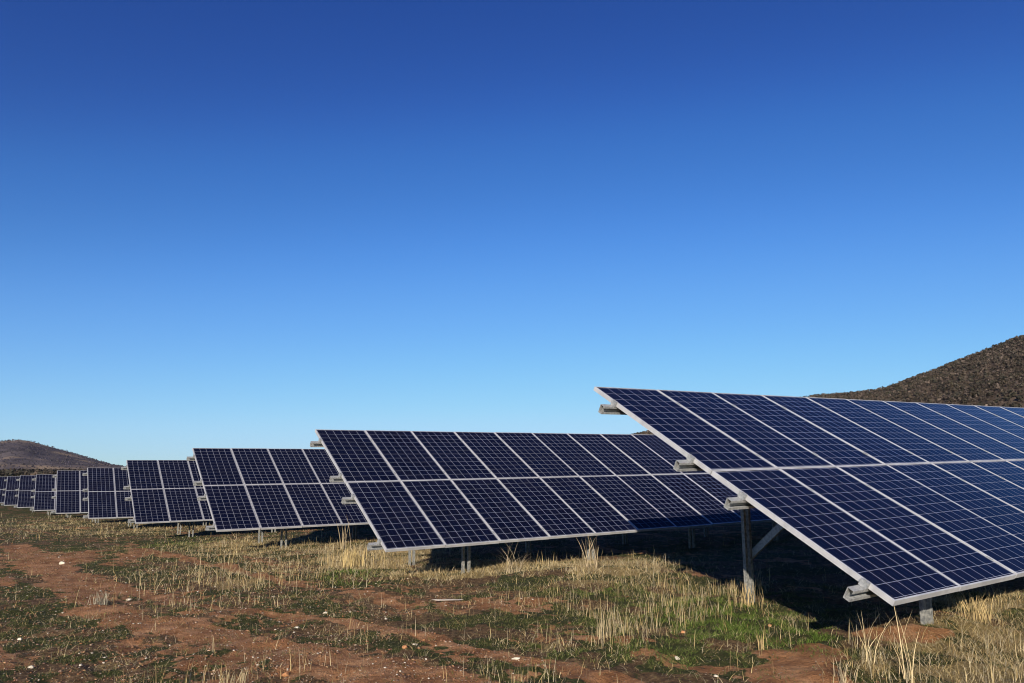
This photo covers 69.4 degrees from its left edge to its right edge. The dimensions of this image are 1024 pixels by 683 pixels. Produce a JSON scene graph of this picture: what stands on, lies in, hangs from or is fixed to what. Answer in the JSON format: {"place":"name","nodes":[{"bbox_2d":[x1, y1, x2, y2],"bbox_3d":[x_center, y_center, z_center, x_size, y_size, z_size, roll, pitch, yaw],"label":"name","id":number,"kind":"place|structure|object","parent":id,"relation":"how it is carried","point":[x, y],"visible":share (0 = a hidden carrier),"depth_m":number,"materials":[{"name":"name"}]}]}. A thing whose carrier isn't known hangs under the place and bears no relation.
{"place":"outdoors","nodes":[
{"label":"outdoors","id":0,"kind":"place"},
{"bbox_2d":[0,440,123,469],"bbox_3d":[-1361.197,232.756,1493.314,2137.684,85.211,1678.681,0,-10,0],"label":"hill","id":1,"kind":"structure","parent":0,"point":[7,455],"depth_m":1329.96,"materials":[{"name":"brown soil"}]},
{"bbox_2d":[0,439,125,469],"bbox_3d":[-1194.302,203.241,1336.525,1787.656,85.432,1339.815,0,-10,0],"label":"hillside scrub","id":2,"kind":"object","parent":1,"relation":"on","point":[61,462],"visible":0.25,"depth_m":1351.85,"materials":[{"name":"brown plant"}]},
{"bbox_2d":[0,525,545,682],"bbox_3d":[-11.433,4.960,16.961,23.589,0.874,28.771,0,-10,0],"label":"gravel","id":3,"kind":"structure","parent":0,"point":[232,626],"depth_m":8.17,"materials":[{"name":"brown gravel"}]},
{"bbox_2d":[0,475,1023,682],"bbox_3d":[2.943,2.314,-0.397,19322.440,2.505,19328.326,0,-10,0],"label":"ground","id":4,"kind":"structure","parent":0,"point":[791,663],"depth_m":8.47,"materials":[{"name":"soil"}]},
{"bbox_2d":[0,477,6,502],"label":"solar array","id":5,"kind":"object","parent":4,"relation":"on","point":[3,483],"depth_m":59.45,"materials":[{"name":"glass"}]},
{"bbox_2d":[1,476,34,511],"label":"solar array","id":6,"kind":"object","parent":4,"relation":"on","point":[12,485],"visible":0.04,"depth_m":53.43,"materials":[{"name":"glass"}]},
{"bbox_2d":[14,475,50,514],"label":"solar array","id":7,"kind":"object","parent":4,"relation":"on","point":[25,488],"visible":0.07,"depth_m":48.18,"materials":[{"name":"glass"}]},
{"bbox_2d":[0,468,86,475],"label":"treeline","id":8,"kind":"object","parent":4,"relation":"on","point":[22,471],"visible":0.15,"depth_m":411.94,"materials":[{"name":"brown plant"}]},
{"bbox_2d":[30,474,116,517],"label":"solar array","id":9,"kind":"object","parent":4,"relation":"on","point":[45,485],"visible":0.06,"depth_m":43.37,"materials":[{"name":"glass"}]},
{"bbox_2d":[51,471,116,522],"bbox_3d":[-13.117,8.836,42.329,22.618,2.878,3.444,6,-12,-33],"label":"solar array","id":10,"kind":"object","parent":4,"relation":"on","point":[70,495],"visible":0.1,"depth_m":36.56,"materials":[{"name":"glass"}]},
{"bbox_2d":[88,591,112,604],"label":"grass tussock","id":11,"kind":"object","parent":4,"relation":"on","point":[102,600],"depth_m":9.81,"materials":[{"name":"plant"}]},
{"bbox_2d":[82,468,206,528],"bbox_3d":[-8.425,7.726,36.859,22.625,2.830,3.438,6,-12,-33],"label":"solar array","id":12,"kind":"object","parent":4,"relation":"on","point":[105,498],"visible":0.12,"depth_m":31.14,"materials":[{"name":"glass"}]},
{"bbox_2d":[121,460,348,536],"bbox_3d":[-3.457,6.338,30.668,22.625,2.986,3.445,6,-12,-33],"label":"solar array","id":13,"kind":"object","parent":4,"relation":"on","point":[164,491],"visible":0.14,"depth_m":25.02,"materials":[{"name":"glass"}]},
{"bbox_2d":[224,669,255,682],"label":"grass tussock","id":14,"kind":"object","parent":4,"relation":"on","point":[242,680],"depth_m":5.95,"materials":[{"name":"plant"}]},
{"bbox_2d":[0,526,546,682],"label":"soil clods","id":15,"kind":"object","parent":4,"relation":"on","point":[220,625],"visible":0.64,"depth_m":8.15,"materials":[{"name":"brown soil"}]},
{"bbox_2d":[186,448,368,546],"bbox_3d":[1.475,5.034,24.672,22.626,3.003,3.448,6,-12,-33],"label":"solar array","id":16,"kind":"object","parent":4,"relation":"on","point":[258,489],"visible":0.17,"depth_m":19.38,"materials":[{"name":"glass"}]},
{"bbox_2d":[337,517,352,549],"bbox_3d":[-3.982,4.594,17.815,0.470,0.870,0.460,0,-10,0],"label":"grass tussock","id":17,"kind":"object","parent":4,"relation":"on","point":[342,536],"depth_m":17.79,"materials":[{"name":"plant"}]},
{"bbox_2d":[333,547,373,567],"bbox_3d":[-2.991,4.070,13.965,0.641,0.453,0.758,6,-12,-33],"label":"grass tussock","id":18,"kind":"object","parent":4,"relation":"on","point":[354,560],"depth_m":13.93,"materials":[{"name":"plant"}]},
{"bbox_2d":[412,562,453,573],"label":"grass tussock","id":19,"kind":"object","parent":4,"relation":"on","point":[417,572],"depth_m":12.52,"materials":[{"name":"plant"}]},
{"bbox_2d":[433,599,462,600],"bbox_3d":[-0.852,3.404,9.738,0.426,0.025,0.056,0,-10,-3],"label":"stick","id":20,"kind":"object","parent":4,"relation":"on","point":[447,599],"visible":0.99,"depth_m":9.72,"materials":[{"name":"white wood"}]},
{"bbox_2d":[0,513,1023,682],"bbox_3d":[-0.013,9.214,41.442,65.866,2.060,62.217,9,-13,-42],"label":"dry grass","id":21,"kind":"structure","parent":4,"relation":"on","point":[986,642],"depth_m":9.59,"materials":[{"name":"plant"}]},
{"bbox_2d":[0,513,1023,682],"bbox_3d":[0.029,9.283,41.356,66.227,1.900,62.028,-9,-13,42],"label":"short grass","id":22,"kind":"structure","parent":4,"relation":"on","point":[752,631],"depth_m":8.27,"materials":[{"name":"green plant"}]},
{"bbox_2d":[501,545,530,573],"bbox_3d":[-0.080,3.498,12.023,0.932,0.579,0.700,5,-11,-29],"label":"grass tussock","id":23,"kind":"object","parent":4,"relation":"on","point":[511,564],"depth_m":12.04,"materials":[{"name":"plant"}]},
{"bbox_2d":[310,429,778,572],"bbox_3d":[6.476,3.717,18.588,22.634,3.094,3.460,6,-12,-33],"label":"solar array","id":24,"kind":"object","parent":4,"relation":"on","point":[413,490],"visible":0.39,"depth_m":14.27,"materials":[{"name":"glass"}]},
{"bbox_2d":[575,536,598,568],"bbox_3d":[1.294,3.374,11.904,0.402,0.589,0.555,-9,-13,42],"label":"grass tussock","id":25,"kind":"object","parent":4,"relation":"on","point":[589,553],"depth_m":11.88,"materials":[{"name":"plant"}]},
{"bbox_2d":[585,613,620,638],"bbox_3d":[0.883,2.740,7.128,0.267,0.260,0.276,6,-12,-33],"label":"grass tussock","id":26,"kind":"object","parent":4,"relation":"on","point":[600,632],"depth_m":7.12,"materials":[{"name":"plant"}]},
{"bbox_2d":[727,579,763,607],"bbox_3d":[2.724,2.925,8.615,0.412,0.364,0.335,-3,-10,16],"label":"grass tussock","id":27,"kind":"object","parent":4,"relation":"on","point":[744,599],"depth_m":8.60,"materials":[{"name":"plant"}]},
{"bbox_2d":[756,630,767,649],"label":"grass tussock","id":28,"kind":"object","parent":4,"relation":"on","point":[760,642],"depth_m":6.48,"materials":[{"name":"plant"}]},
{"bbox_2d":[594,387,1023,624],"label":"solar array","id":29,"kind":"object","parent":4,"relation":"on","point":[893,503],"visible":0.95,"depth_m":8.16,"materials":[{"name":"glass"}]},
{"bbox_2d":[833,658,859,682],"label":"grass tussock","id":30,"kind":"object","parent":4,"relation":"on","point":[841,678],"depth_m":5.51,"materials":[{"name":"plant"}]},
{"bbox_2d":[857,619,891,661],"bbox_3d":[2.926,2.368,5.932,0.328,0.408,0.118,-4,-11,23],"label":"grass tussock","id":31,"kind":"object","parent":4,"relation":"on","point":[866,649],"depth_m":5.92,"materials":[{"name":"plant"}]},
{"bbox_2d":[890,607,920,682],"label":"grass tussock","id":32,"kind":"object","parent":4,"relation":"on","point":[905,655],"depth_m":5.58,"materials":[{"name":"plant"}]},
{"bbox_2d":[953,589,1008,624],"bbox_3d":[4.635,2.627,7.341,0.495,0.331,0.393,0,-10,0],"label":"grass tussock","id":33,"kind":"object","parent":4,"relation":"on","point":[977,614],"depth_m":7.33,"materials":[{"name":"plant"}]},
{"bbox_2d":[0,0,1023,466],"label":"sky","id":34,"kind":"structure","parent":0,"point":[270,224],"materials":[{"name":"blue"}]},
{"bbox_2d":[869,337,1023,407],"bbox_3d":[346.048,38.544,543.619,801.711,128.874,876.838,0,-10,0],"label":"hill","id":35,"kind":"structure","parent":0,"point":[1005,387],"depth_m":431.62,"materials":[{"name":"soil"}]},
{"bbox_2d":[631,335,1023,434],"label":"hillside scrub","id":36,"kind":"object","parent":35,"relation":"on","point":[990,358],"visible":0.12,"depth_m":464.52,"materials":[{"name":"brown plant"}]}
]}

